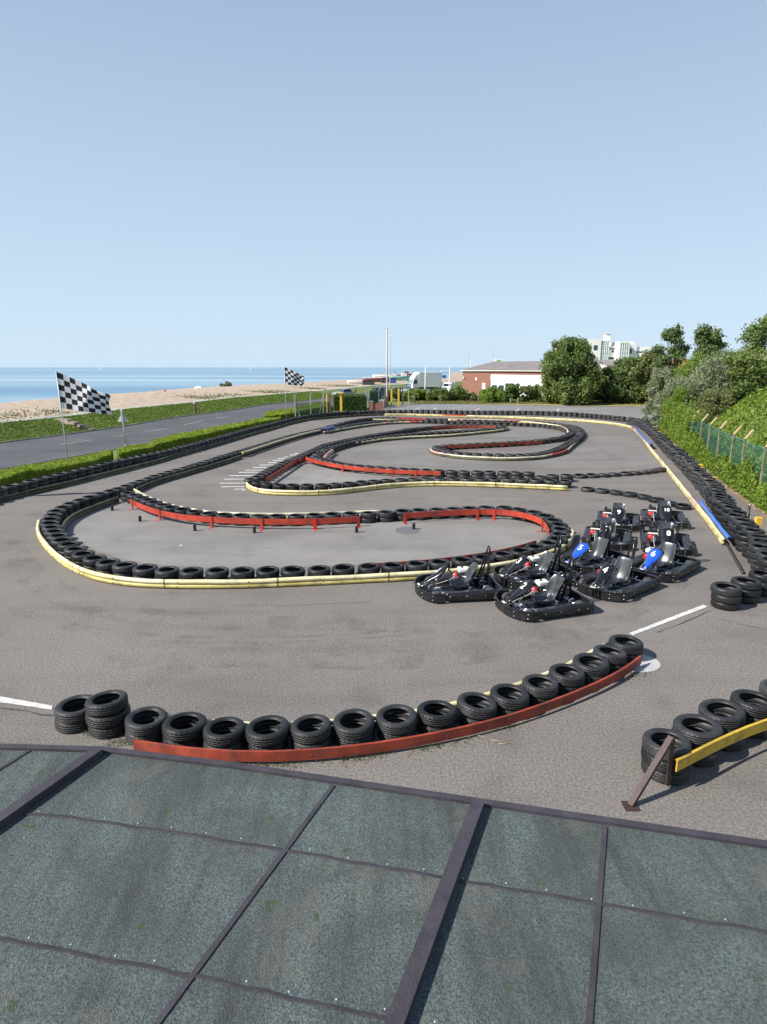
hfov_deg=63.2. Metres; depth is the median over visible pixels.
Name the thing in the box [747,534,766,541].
tyre
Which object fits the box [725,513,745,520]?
tyre
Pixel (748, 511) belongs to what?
stake
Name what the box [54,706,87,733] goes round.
tyre
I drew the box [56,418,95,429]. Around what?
bank steps
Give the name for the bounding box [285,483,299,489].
tyre
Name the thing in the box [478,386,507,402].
bush
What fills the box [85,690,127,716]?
tyre
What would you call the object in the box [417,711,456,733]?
tyre
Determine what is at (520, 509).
tyre
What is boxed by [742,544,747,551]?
tyre
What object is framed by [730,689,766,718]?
tyre
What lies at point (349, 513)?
tyre
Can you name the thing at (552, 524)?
tyre
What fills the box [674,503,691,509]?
tyre
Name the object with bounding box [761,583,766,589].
tyre
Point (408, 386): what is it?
blue sign
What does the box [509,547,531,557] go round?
tyre
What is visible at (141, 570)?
tyre
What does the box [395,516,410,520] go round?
tyre
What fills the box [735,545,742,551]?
tyre
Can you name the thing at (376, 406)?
brick pillars
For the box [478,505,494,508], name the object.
tyre
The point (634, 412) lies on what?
car park
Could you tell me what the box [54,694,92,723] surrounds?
tyre
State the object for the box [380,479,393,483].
tyre
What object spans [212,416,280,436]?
clipped hedge
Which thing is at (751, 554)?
tyre
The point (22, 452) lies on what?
road
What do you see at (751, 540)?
tyre
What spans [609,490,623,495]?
tyre
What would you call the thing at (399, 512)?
tyre
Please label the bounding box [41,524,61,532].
tyre
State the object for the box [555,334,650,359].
apartment block
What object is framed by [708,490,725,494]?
tyre
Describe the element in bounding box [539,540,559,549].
tyre
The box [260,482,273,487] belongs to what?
tyre
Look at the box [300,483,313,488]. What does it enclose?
tyre
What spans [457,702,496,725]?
tyre
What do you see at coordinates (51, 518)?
tyre
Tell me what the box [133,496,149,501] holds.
tyre
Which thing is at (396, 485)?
pipe rail
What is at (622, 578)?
go kart
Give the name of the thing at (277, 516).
tyre
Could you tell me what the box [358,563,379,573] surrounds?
tyre
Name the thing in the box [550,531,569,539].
tyre
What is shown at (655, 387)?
shrub
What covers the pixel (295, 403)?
fence post
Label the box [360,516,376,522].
tyre
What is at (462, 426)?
steel rail
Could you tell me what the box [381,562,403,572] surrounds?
tyre
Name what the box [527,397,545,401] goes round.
bush
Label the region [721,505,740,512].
tyre
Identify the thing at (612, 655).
tyre
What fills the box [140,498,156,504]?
tyre
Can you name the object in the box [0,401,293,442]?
kerb
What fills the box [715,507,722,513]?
tyre
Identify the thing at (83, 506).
tyre
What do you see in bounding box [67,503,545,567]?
infield
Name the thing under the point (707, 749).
steel rail
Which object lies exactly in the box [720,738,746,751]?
tyre
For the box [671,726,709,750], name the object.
tyre
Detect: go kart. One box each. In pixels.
[414,545,502,601]
[493,534,580,589]
[494,556,593,620]
[553,521,631,573]
[573,538,659,600]
[581,517,631,550]
[595,502,641,531]
[633,525,700,581]
[640,500,689,528]
[640,521,694,555]
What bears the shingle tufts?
on the beach
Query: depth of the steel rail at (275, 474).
31.71 m
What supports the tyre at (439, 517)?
on the track
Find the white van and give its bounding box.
[443,382,454,390]
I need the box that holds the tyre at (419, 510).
[411,508,427,512]
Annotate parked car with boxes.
[332,388,354,394]
[372,387,385,395]
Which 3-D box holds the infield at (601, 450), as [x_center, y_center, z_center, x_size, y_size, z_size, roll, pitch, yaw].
[10.353,-4.355,42.612,26.161,0.001,18.313,-11,17,-39]
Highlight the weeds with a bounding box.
[81,668,650,768]
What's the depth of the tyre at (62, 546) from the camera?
18.30 m
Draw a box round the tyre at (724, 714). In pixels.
[710,710,746,734]
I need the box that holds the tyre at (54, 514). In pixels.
[44,513,62,518]
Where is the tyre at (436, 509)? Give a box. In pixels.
[429,507,444,510]
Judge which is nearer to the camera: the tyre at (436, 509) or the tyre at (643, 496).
the tyre at (436, 509)
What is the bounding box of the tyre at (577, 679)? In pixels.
[549,663,584,686]
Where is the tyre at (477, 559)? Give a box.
[472,554,494,564]
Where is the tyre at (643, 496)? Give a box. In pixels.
[636,494,651,499]
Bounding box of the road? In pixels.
[0,385,459,468]
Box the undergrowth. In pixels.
[705,366,766,447]
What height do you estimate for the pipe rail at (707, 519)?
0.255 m
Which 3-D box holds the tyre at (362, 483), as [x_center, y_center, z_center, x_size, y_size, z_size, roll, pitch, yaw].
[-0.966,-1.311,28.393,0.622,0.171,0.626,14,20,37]
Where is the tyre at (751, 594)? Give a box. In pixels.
[741,589,761,597]
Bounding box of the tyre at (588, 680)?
[582,662,608,684]
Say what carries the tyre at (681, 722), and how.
on the tyre at (696, 729)
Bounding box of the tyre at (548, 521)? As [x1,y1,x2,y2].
[544,517,562,524]
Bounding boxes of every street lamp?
[381,327,387,404]
[389,335,393,387]
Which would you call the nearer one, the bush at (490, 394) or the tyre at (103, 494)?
the tyre at (103, 494)
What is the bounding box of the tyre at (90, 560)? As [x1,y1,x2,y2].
[82,554,106,565]
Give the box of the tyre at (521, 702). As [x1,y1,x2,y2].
[490,683,529,710]
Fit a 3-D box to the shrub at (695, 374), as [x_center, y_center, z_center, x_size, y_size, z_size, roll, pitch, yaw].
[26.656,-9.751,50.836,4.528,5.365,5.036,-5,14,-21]
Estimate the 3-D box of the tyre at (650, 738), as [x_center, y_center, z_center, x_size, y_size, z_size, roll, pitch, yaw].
[3.833,3.148,8.438,0.614,0.173,0.613,8,15,37]
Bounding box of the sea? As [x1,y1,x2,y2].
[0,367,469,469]
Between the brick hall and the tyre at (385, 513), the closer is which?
the tyre at (385, 513)
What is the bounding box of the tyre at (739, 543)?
[735,539,747,546]
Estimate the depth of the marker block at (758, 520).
19.87 m
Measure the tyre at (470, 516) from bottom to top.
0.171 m
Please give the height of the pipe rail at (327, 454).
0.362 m
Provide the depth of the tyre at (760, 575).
15.21 m
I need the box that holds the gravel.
[664,433,764,512]
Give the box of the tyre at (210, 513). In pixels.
[200,511,217,516]
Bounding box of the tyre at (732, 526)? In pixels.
[729,523,735,529]
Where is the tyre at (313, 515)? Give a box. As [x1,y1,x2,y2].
[306,512,322,518]
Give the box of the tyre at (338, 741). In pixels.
[333,720,374,745]
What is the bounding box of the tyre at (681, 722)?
[673,713,723,745]
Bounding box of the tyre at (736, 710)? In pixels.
[698,698,745,728]
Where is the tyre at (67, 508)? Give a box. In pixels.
[54,505,72,511]
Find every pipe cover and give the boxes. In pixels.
[634,426,652,444]
[698,500,731,538]
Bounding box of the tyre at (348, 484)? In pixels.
[342,482,355,486]
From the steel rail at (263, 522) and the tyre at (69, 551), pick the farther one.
the steel rail at (263, 522)
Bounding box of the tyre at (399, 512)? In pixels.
[394,508,410,516]
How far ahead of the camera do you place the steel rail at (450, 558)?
17.43 m
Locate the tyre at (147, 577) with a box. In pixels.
[133,574,154,578]
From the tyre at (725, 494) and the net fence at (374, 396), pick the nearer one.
the tyre at (725, 494)
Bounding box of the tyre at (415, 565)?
[405,560,427,570]
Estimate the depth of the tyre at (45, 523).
20.96 m
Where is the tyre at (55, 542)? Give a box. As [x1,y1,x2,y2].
[50,537,73,546]
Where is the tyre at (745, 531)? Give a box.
[741,527,764,535]
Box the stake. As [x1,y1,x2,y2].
[746,506,750,517]
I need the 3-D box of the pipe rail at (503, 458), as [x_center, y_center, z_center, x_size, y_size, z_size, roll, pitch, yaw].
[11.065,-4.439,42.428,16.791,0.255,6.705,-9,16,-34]
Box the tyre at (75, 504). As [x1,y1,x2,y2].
[62,501,79,507]
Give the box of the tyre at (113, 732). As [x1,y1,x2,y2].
[88,712,124,738]
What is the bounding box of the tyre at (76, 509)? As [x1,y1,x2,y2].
[73,506,80,512]
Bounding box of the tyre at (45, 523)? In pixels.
[39,520,60,527]
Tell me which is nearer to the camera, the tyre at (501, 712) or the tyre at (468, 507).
the tyre at (501, 712)
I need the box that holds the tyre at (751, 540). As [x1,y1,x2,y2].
[749,538,766,543]
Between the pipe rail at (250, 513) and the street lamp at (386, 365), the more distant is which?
the street lamp at (386, 365)
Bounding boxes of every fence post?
[294,391,299,416]
[321,389,325,412]
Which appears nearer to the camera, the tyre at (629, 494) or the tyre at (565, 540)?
the tyre at (565, 540)
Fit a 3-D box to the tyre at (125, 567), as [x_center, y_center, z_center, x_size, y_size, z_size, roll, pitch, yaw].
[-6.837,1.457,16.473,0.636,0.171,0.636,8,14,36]
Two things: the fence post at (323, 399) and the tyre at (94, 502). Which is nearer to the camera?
the tyre at (94, 502)
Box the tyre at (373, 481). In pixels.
[368,479,380,484]
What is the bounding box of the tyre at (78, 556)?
[71,550,94,561]
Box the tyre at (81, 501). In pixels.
[72,498,88,504]
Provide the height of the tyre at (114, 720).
0.173 m
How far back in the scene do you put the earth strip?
26.32 m
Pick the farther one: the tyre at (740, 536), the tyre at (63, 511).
the tyre at (63, 511)
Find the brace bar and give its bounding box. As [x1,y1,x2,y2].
[621,735,674,810]
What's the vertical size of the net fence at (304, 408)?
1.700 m
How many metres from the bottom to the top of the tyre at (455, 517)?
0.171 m
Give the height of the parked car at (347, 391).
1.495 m
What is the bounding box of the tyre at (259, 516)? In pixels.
[251,514,267,518]
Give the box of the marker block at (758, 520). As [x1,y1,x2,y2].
[754,517,762,524]
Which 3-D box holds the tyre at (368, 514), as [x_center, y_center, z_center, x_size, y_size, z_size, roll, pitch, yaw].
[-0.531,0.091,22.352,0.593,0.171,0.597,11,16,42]
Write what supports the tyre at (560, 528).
on the tyre
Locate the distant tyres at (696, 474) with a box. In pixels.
[0,410,766,694]
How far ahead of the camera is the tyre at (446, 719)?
9.37 m
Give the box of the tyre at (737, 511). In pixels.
[729,509,749,516]
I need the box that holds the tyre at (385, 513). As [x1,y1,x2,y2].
[377,510,394,517]
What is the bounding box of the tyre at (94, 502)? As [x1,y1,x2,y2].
[89,499,99,505]
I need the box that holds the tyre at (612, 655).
[593,644,626,664]
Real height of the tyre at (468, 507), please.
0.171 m
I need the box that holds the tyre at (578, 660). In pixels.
[572,653,609,676]
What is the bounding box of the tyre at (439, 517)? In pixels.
[429,516,444,518]
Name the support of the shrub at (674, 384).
on the hill
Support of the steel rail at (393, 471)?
on the infield at (303, 473)
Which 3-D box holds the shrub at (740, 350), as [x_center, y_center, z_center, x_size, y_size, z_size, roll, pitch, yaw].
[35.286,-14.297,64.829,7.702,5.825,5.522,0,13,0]
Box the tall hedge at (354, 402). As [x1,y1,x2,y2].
[333,394,366,410]
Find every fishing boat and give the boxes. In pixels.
[347,380,361,383]
[363,377,388,381]
[372,374,397,377]
[391,373,410,380]
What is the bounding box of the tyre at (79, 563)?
[73,561,82,566]
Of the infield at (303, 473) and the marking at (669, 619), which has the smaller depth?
the marking at (669, 619)
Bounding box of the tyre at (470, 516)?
[462,515,475,517]
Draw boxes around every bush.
[219,381,231,386]
[382,387,404,400]
[401,388,426,401]
[423,386,448,400]
[447,385,468,400]
[464,392,479,400]
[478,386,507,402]
[503,383,522,401]
[519,383,543,401]
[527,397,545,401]
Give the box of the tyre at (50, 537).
[47,532,69,541]
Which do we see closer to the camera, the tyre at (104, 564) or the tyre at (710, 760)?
the tyre at (710, 760)
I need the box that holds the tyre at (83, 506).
[80,503,89,508]
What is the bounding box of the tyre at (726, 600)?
[711,592,741,604]
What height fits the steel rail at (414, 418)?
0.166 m
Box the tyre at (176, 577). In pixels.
[154,575,178,578]
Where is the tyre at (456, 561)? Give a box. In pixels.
[451,556,473,566]
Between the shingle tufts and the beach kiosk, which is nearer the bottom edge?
the shingle tufts
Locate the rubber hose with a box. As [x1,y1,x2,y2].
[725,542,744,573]
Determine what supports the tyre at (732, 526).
on the tyre
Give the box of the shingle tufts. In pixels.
[0,382,383,420]
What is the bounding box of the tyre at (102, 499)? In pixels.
[99,497,109,501]
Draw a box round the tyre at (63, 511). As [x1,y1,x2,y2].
[47,509,66,514]
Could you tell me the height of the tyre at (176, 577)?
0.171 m
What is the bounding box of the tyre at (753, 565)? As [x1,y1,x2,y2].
[750,562,757,568]
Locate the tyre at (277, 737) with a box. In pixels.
[245,715,289,747]
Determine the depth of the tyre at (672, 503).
24.73 m
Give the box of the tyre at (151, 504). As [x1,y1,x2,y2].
[146,500,162,507]
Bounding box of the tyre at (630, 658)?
[621,643,642,662]
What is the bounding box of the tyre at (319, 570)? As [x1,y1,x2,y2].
[308,565,330,575]
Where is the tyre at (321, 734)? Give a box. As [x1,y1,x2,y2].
[290,714,331,744]
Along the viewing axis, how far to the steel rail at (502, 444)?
42.63 m
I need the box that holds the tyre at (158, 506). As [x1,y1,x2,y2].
[154,503,171,509]
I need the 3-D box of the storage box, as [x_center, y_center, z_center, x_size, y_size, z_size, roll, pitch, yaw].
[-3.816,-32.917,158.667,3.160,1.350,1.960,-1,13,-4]
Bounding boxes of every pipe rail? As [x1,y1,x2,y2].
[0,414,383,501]
[36,519,574,588]
[61,497,118,529]
[132,488,380,518]
[135,455,241,490]
[167,641,607,731]
[242,429,320,455]
[245,481,567,495]
[323,421,422,433]
[324,449,333,457]
[356,427,508,444]
[385,414,724,544]
[430,441,577,460]
[448,419,568,431]
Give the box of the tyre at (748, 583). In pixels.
[730,576,761,590]
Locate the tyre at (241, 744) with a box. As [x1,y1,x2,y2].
[203,729,246,749]
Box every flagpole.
[56,371,111,461]
[284,367,303,417]
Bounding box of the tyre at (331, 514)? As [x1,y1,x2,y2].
[323,512,340,517]
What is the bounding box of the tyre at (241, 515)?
[232,513,249,517]
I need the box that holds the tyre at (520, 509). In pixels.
[511,507,526,512]
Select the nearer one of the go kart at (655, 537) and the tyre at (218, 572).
the tyre at (218, 572)
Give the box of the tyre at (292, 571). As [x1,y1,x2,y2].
[280,565,304,576]
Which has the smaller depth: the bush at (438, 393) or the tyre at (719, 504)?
the tyre at (719, 504)
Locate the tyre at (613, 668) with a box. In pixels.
[608,661,626,673]
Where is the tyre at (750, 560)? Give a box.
[747,558,755,563]
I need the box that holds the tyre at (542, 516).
[536,513,553,520]
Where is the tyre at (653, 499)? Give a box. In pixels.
[648,497,664,502]
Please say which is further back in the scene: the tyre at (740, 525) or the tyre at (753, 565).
the tyre at (740, 525)
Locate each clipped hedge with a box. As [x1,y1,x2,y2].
[0,449,113,486]
[117,442,154,458]
[153,428,211,451]
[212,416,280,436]
[264,408,290,419]
[291,401,322,417]
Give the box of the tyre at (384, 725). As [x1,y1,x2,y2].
[376,704,417,734]
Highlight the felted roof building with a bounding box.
[0,743,766,1023]
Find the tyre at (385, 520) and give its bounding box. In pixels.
[377,516,394,522]
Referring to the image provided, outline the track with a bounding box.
[0,403,766,839]
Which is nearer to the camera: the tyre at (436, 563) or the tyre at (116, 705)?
the tyre at (116, 705)
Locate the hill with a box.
[717,396,766,444]
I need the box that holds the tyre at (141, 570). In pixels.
[132,564,157,576]
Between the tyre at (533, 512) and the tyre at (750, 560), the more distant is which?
the tyre at (533, 512)
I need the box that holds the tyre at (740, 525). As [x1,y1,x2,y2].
[736,522,758,529]
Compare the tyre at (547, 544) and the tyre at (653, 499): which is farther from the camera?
the tyre at (653, 499)
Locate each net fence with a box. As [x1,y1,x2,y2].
[296,401,328,415]
[369,391,379,408]
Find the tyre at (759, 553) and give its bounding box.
[755,550,766,559]
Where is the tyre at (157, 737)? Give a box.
[125,718,162,744]
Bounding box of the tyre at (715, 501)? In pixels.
[712,498,730,504]
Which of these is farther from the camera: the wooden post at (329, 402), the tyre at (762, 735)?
the wooden post at (329, 402)
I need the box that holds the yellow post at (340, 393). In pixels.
[338,392,343,411]
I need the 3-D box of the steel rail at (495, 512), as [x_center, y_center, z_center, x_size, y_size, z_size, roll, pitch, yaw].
[3.438,0.277,21.845,5.126,0.392,2.234,6,14,25]
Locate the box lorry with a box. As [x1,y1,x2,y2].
[408,372,441,389]
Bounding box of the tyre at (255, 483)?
[251,481,264,485]
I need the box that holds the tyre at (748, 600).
[740,596,758,603]
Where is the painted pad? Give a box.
[627,654,660,671]
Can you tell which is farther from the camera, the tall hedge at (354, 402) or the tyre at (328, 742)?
the tall hedge at (354, 402)
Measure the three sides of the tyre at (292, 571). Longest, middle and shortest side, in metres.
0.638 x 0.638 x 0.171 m
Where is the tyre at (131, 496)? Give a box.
[127,493,142,499]
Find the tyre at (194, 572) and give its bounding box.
[179,566,203,578]
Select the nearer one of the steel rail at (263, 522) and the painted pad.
the painted pad
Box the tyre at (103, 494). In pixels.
[93,492,108,497]
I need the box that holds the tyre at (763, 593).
[761,590,766,596]
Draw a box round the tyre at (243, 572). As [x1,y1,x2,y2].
[230,566,254,578]
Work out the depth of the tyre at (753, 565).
16.97 m
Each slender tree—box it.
[649,322,691,388]
[674,323,719,375]
[706,328,730,353]
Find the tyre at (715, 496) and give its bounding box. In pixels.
[711,495,728,500]
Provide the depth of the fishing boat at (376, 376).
209.09 m
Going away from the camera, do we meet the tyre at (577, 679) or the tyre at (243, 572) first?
the tyre at (577, 679)
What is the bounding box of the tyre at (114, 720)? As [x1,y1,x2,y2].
[85,699,130,728]
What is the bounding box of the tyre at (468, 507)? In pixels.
[462,506,477,509]
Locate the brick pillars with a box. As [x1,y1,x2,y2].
[369,401,382,409]
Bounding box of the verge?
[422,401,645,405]
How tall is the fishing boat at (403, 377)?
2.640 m
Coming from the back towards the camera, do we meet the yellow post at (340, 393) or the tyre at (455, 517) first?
the yellow post at (340, 393)
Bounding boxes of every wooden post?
[329,393,330,411]
[384,388,385,407]
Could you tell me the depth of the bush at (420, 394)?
101.57 m
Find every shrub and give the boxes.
[639,367,672,422]
[650,366,675,428]
[659,365,702,422]
[660,386,698,428]
[665,348,737,384]
[677,349,738,404]
[685,361,734,402]
[689,387,724,423]
[707,347,763,361]
[709,388,744,415]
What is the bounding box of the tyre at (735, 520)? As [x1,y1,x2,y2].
[732,517,754,524]
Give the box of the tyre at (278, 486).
[272,483,285,488]
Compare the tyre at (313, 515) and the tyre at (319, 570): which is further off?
the tyre at (313, 515)
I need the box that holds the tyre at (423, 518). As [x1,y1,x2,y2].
[411,517,427,519]
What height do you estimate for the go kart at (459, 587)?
1.179 m
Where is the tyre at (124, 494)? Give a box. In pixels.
[120,491,134,497]
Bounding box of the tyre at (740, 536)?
[735,532,747,541]
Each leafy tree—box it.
[537,335,610,404]
[593,365,641,402]
[603,355,658,403]
[628,346,676,406]
[721,314,766,402]
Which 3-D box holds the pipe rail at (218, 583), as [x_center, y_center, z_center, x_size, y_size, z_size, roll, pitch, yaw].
[-3.109,1.176,18.258,18.389,0.249,5.940,1,13,4]
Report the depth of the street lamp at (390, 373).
111.36 m
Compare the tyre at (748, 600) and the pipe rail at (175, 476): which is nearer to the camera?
the tyre at (748, 600)
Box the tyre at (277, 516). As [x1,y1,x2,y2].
[268,513,285,518]
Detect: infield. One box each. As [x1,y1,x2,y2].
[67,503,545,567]
[269,463,435,487]
[336,427,657,467]
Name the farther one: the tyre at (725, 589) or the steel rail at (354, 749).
the tyre at (725, 589)
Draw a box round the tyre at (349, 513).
[342,511,358,516]
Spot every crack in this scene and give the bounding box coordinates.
[3,708,53,715]
[657,610,710,631]
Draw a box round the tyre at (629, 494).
[622,491,637,497]
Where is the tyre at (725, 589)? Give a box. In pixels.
[710,581,741,596]
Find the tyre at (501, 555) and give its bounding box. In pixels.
[492,550,513,561]
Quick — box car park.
[385,404,652,420]
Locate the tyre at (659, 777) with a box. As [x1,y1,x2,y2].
[641,758,689,785]
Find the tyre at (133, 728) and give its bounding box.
[125,706,166,736]
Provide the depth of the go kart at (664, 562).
16.89 m
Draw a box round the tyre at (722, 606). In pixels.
[710,598,739,610]
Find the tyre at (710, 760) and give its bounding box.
[693,750,718,766]
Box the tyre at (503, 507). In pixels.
[496,505,512,509]
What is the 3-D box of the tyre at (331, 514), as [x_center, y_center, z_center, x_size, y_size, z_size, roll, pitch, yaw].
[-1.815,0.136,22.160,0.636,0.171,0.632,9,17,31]
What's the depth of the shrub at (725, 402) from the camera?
45.10 m
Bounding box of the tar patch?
[395,527,419,533]
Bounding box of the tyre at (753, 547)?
[748,543,766,552]
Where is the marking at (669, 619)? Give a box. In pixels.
[630,605,706,634]
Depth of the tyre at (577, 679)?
10.58 m
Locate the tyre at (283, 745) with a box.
[247,727,288,749]
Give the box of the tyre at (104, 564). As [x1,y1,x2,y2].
[95,558,120,570]
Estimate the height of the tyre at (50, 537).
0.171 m
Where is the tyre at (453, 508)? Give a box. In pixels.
[445,507,461,509]
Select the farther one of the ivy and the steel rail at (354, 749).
the ivy
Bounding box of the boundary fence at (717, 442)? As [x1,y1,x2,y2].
[665,407,766,487]
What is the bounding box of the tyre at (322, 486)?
[315,483,328,488]
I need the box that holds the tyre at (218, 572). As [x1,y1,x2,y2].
[205,566,228,578]
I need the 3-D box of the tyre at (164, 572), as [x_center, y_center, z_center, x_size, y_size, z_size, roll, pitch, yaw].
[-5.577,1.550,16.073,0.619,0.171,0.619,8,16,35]
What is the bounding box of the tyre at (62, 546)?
[57,541,79,550]
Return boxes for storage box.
[362,380,374,384]
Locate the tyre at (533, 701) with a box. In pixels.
[529,684,557,706]
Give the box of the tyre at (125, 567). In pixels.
[112,561,137,572]
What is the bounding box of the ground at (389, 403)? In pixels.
[0,391,652,470]
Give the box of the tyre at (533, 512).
[525,510,542,515]
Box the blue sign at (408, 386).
[406,384,410,404]
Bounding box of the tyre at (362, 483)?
[356,480,368,485]
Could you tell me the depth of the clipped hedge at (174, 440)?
42.36 m
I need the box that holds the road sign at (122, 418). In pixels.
[118,409,127,446]
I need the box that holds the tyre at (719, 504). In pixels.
[717,502,736,507]
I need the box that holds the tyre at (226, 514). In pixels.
[215,512,232,517]
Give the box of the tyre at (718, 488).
[708,486,724,490]
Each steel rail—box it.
[130,499,360,530]
[133,655,641,761]
[265,459,296,481]
[305,457,439,477]
[359,540,536,567]
[398,418,426,419]
[403,509,548,535]
[410,425,495,429]
[444,441,542,449]
[675,718,766,771]
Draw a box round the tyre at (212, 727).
[203,716,245,747]
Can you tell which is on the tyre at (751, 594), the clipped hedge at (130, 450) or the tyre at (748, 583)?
the tyre at (748, 583)
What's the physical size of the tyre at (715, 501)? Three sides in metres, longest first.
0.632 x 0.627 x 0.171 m
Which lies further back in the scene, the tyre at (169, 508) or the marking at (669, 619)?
the tyre at (169, 508)
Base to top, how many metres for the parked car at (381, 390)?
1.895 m
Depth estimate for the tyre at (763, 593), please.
15.01 m
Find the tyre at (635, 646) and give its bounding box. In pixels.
[608,634,643,654]
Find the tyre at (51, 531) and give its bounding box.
[44,528,65,537]
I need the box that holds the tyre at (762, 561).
[758,556,766,566]
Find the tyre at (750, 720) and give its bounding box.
[745,701,763,724]
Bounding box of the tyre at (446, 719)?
[417,700,456,726]
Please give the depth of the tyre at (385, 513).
22.26 m
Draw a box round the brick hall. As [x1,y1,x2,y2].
[460,360,617,400]
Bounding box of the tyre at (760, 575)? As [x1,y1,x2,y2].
[748,569,766,582]
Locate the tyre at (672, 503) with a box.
[663,500,676,506]
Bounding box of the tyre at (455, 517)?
[445,515,461,518]
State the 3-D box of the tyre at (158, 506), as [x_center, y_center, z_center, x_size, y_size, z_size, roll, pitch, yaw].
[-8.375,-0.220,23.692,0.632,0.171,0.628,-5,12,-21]
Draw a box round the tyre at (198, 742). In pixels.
[163,724,203,747]
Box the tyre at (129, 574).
[113,572,132,577]
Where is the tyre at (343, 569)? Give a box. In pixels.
[332,563,354,574]
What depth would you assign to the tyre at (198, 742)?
9.01 m
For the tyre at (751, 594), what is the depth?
14.50 m
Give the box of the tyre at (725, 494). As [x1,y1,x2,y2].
[711,493,730,498]
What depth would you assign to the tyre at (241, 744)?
8.94 m
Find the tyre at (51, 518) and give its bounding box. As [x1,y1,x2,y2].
[40,516,61,522]
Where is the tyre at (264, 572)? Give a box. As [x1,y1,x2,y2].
[256,566,279,578]
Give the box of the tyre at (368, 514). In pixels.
[360,511,376,517]
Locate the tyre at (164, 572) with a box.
[154,566,179,578]
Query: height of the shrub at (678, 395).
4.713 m
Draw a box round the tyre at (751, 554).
[749,551,756,558]
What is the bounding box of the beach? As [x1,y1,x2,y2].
[0,372,462,420]
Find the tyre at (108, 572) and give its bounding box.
[96,569,112,574]
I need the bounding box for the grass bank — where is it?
[0,381,461,440]
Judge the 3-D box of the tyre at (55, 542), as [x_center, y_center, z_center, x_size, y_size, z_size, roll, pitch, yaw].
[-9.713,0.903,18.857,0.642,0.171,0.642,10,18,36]
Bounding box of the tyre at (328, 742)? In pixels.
[290,726,332,748]
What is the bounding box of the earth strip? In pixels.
[661,432,766,518]
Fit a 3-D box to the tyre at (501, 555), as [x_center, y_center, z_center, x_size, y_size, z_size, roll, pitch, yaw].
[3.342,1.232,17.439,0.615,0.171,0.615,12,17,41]
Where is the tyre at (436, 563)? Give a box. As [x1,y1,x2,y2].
[428,558,450,569]
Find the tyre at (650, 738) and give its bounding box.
[642,728,691,761]
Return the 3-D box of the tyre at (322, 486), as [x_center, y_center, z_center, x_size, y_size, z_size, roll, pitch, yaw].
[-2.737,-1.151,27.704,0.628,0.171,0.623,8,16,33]
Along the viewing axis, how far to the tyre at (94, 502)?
24.99 m
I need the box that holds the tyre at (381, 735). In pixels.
[376,716,416,740]
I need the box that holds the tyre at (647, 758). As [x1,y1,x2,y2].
[641,741,692,774]
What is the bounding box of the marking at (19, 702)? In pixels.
[0,696,51,709]
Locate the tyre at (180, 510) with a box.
[174,507,190,514]
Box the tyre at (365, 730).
[333,708,373,740]
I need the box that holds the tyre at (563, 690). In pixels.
[558,673,584,695]
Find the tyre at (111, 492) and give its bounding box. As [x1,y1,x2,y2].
[103,489,118,494]
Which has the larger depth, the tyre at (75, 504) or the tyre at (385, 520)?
the tyre at (75, 504)
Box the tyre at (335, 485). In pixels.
[329,482,341,487]
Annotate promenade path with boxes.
[1,381,453,422]
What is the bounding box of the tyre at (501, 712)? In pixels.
[497,694,528,716]
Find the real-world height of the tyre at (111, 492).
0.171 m
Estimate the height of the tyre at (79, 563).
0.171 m
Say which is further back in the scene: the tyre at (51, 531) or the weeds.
the tyre at (51, 531)
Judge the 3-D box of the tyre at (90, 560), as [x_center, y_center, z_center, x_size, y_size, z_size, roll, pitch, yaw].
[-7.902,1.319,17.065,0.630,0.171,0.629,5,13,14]
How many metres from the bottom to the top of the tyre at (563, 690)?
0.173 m
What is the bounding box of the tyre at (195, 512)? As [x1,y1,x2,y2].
[186,509,202,515]
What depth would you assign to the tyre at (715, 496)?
23.32 m
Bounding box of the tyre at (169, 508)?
[162,505,179,512]
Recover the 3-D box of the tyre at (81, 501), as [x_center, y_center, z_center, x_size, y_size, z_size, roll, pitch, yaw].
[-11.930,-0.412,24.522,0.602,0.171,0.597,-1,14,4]
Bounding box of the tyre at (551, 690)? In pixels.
[522,674,558,698]
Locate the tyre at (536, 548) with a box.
[525,543,545,553]
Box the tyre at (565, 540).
[546,536,567,543]
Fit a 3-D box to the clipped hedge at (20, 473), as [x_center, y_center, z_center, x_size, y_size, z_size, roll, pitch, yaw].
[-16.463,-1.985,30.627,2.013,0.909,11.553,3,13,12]
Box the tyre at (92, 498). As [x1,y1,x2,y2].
[82,495,98,501]
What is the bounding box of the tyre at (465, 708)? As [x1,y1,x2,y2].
[457,692,497,719]
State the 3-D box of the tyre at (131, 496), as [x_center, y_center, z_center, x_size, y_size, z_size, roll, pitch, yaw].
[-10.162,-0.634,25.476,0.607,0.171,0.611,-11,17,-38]
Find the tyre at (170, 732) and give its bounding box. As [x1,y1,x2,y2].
[162,712,207,741]
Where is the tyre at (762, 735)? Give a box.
[750,730,766,738]
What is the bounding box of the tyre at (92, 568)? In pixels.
[83,565,95,570]
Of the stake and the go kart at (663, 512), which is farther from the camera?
the go kart at (663, 512)
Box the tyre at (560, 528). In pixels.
[550,526,570,533]
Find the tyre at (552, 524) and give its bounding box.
[549,522,567,528]
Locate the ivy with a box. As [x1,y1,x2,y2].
[658,394,766,512]
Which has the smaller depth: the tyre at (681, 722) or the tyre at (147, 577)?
the tyre at (681, 722)
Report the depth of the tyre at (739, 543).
18.66 m
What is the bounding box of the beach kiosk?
[441,371,448,377]
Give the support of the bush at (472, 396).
on the verge
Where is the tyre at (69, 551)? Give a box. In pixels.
[64,546,86,555]
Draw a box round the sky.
[0,0,766,366]
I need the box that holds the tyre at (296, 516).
[288,513,304,518]

